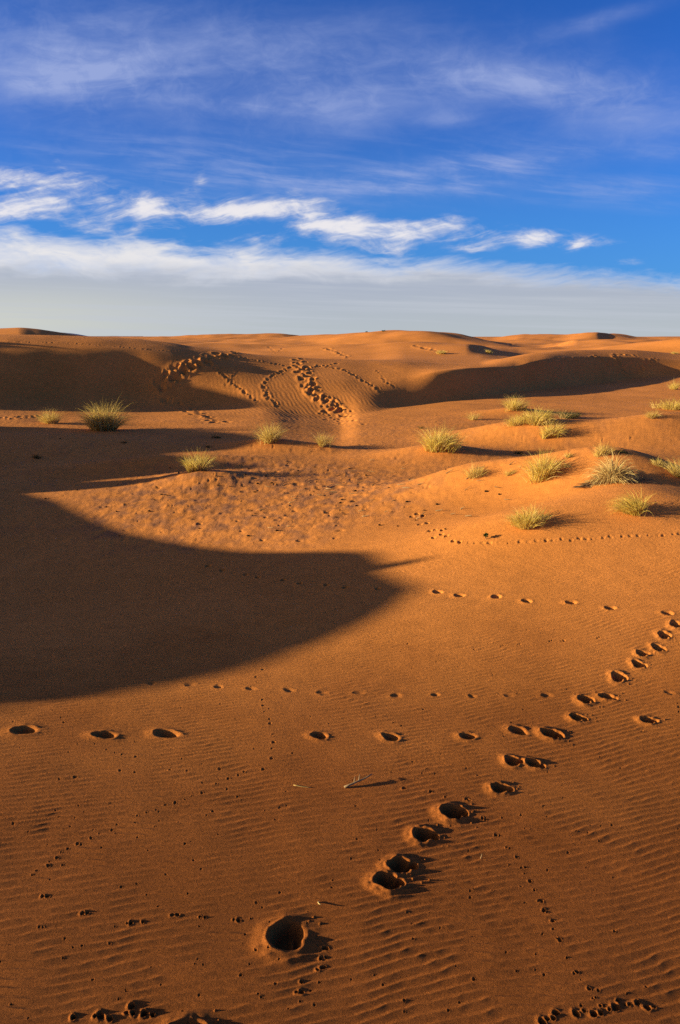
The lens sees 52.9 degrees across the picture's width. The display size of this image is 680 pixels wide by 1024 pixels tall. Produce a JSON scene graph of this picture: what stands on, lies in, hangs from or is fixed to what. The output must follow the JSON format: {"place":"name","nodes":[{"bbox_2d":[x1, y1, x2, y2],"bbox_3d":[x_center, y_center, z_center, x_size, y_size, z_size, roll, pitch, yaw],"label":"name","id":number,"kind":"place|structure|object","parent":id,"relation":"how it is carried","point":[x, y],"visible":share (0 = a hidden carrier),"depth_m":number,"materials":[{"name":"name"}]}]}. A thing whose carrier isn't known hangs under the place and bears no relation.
{"place":"outdoors","nodes":[
{"label":"outdoors","id":0,"kind":"place"},
{"bbox_2d":[0,376,679,1023],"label":"sand ground","id":1,"kind":"structure","parent":0,"point":[188,708],"depth_m":5.53,"materials":[{"name":"orange sand"}]},
{"bbox_2d":[35,407,71,423],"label":"grass tuft","id":2,"kind":"object","parent":1,"relation":"on","point":[49,420],"visible":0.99,"depth_m":23.26,"materials":[{"name":"plant"}]},
{"bbox_2d":[75,401,136,430],"bbox_3d":[-7.560,-3.242,21.905,2.445,1.296,2.516,-8,16,-28],"label":"grass tuft","id":3,"kind":"object","parent":1,"relation":"on","point":[96,423],"visible":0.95,"depth_m":21.76,"materials":[{"name":"plant"}]},
{"bbox_2d":[176,448,220,472],"bbox_3d":[-3.065,-1.180,14.978,1.122,0.658,1.108,0,14,0],"label":"grass tuft","id":4,"kind":"object","parent":1,"relation":"on","point":[192,466],"visible":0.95,"depth_m":14.95,"materials":[{"name":"plant"}]},
{"bbox_2d":[249,421,286,443],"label":"grass tuft","id":5,"kind":"object","parent":1,"relation":"on","point":[266,437],"visible":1,"depth_m":18.58,"materials":[{"name":"plant"}]},
{"bbox_2d":[310,432,333,446],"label":"grass tuft","id":6,"kind":"object","parent":1,"relation":"on","point":[321,443],"visible":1,"depth_m":18.47,"materials":[{"name":"plant"}]},
{"bbox_2d":[344,774,371,787],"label":"dry twig","id":7,"kind":"object","parent":1,"relation":"on","point":[350,784],"visible":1,"depth_m":4.72,"materials":[{"name":"brown wood"}]},
{"bbox_2d":[408,420,466,452],"bbox_3d":[2.489,-1.900,16.875,1.692,0.876,1.608,0,14,0],"label":"grass tuft","id":8,"kind":"object","parent":1,"relation":"on","point":[435,443],"visible":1,"depth_m":16.79,"materials":[{"name":"plant"}]},
{"bbox_2d":[458,464,486,479],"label":"grass tuft","id":9,"kind":"object","parent":1,"relation":"on","point":[476,473],"visible":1,"depth_m":12.23,"materials":[{"name":"plant"}]},
{"bbox_2d":[467,410,483,419],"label":"grass tuft","id":10,"kind":"object","parent":1,"relation":"on","point":[474,417],"visible":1,"depth_m":25.12,"materials":[{"name":"plant"}]},
{"bbox_2d":[502,470,516,476],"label":"grass tuft","id":11,"kind":"object","parent":1,"relation":"on","point":[509,472],"visible":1,"depth_m":12.00,"materials":[{"name":"plant"}]},
{"bbox_2d":[498,393,530,411],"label":"grass tuft","id":12,"kind":"object","parent":1,"relation":"on","point":[514,407],"visible":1,"depth_m":26.54,"materials":[{"name":"plant"}]},
{"bbox_2d":[501,413,530,426],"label":"grass tuft","id":13,"kind":"object","parent":1,"relation":"on","point":[513,422],"visible":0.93,"depth_m":19.47,"materials":[{"name":"plant"}]},
{"bbox_2d":[497,504,561,530],"bbox_3d":[2.579,0.039,9.275,0.882,0.412,0.772,0,14,0],"label":"grass tuft","id":14,"kind":"object","parent":1,"relation":"on","point":[529,521],"visible":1,"depth_m":9.26,"materials":[{"name":"plant"}]},
{"bbox_2d":[516,405,560,425],"bbox_3d":[5.651,-2.751,19.318,1.517,0.675,1.363,-11,18,-37],"label":"grass tuft","id":15,"kind":"object","parent":1,"relation":"on","point":[539,418],"visible":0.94,"depth_m":19.26,"materials":[{"name":"plant"}]},
{"bbox_2d":[511,446,574,483],"bbox_3d":[3.444,-0.809,11.621,1.203,0.660,1.036,0,14,0],"label":"grass tuft","id":16,"kind":"object","parent":1,"relation":"on","point":[540,472],"visible":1,"depth_m":11.57,"materials":[{"name":"plant"}]},
{"bbox_2d":[538,420,569,438],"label":"grass tuft","id":17,"kind":"object","parent":1,"relation":"on","point":[550,432],"visible":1,"depth_m":18.53,"materials":[{"name":"plant"}]},
{"bbox_2d":[552,407,582,418],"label":"grass tuft","id":18,"kind":"object","parent":1,"relation":"on","point":[568,416],"visible":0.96,"depth_m":25.53,"materials":[{"name":"green plant"}]},
{"bbox_2d":[592,441,616,457],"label":"grass tuft","id":19,"kind":"object","parent":1,"relation":"on","point":[600,452],"visible":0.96,"depth_m":11.68,"materials":[{"name":"plant"}]},
{"bbox_2d":[570,449,656,488],"bbox_3d":[4.330,-0.690,10.842,1.194,0.707,1.128,-11,18,-36],"label":"grass tuft","id":20,"kind":"object","parent":1,"relation":"on","point":[610,474],"visible":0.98,"depth_m":10.80,"materials":[{"name":"brown plant"}]},
{"bbox_2d":[608,489,656,516],"bbox_3d":[3.967,-0.149,9.333,0.818,0.468,0.767,13,19,40],"label":"grass tuft","id":21,"kind":"object","parent":1,"relation":"on","point":[637,508],"visible":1,"depth_m":9.34,"materials":[{"name":"plant"}]},
{"bbox_2d":[644,409,664,418],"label":"grass tuft","id":22,"kind":"object","parent":1,"relation":"on","point":[650,414],"visible":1,"depth_m":18.98,"materials":[{"name":"plant"}]},
{"bbox_2d":[650,459,665,466],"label":"grass tuft","id":23,"kind":"object","parent":1,"relation":"on","point":[654,461],"visible":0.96,"depth_m":11.48,"materials":[{"name":"plant"}]},
{"bbox_2d":[650,399,679,409],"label":"grass tuft","id":24,"kind":"object","parent":1,"relation":"on","point":[670,407],"visible":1,"depth_m":28.36,"materials":[{"name":"plant"}]},
{"bbox_2d":[658,456,679,477],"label":"grass tuft","id":25,"kind":"object","parent":1,"relation":"on","point":[673,472],"visible":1,"depth_m":11.20,"materials":[{"name":"plant"}]},
{"bbox_2d":[666,378,678,389],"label":"grass tuft","id":26,"kind":"object","parent":1,"relation":"on","point":[674,387],"visible":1,"depth_m":37.26,"materials":[{"name":"plant"}]},
{"bbox_2d":[0,334,679,417],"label":"dune ridge","id":27,"kind":"structure","parent":0,"point":[55,371],"depth_m":31.41,"materials":[{"name":"orange sand"}]},
{"bbox_2d":[0,328,679,359],"bbox_3d":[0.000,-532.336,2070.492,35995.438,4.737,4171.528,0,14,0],"label":"distant dunes","id":28,"kind":"structure","parent":0,"point":[374,345],"depth_m":111.78,"materials":[{"name":"orange sand"}]},
{"bbox_2d":[435,350,447,353],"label":"desert shrub","id":29,"kind":"object","parent":28,"relation":"on","point":[442,352],"visible":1,"depth_m":61.50,"materials":[{"name":"yellow plant"}]},
{"bbox_2d":[0,0,679,336],"label":"sky","id":30,"kind":"structure","parent":0,"point":[473,168],"materials":[{"name":"blue"}]}
]}

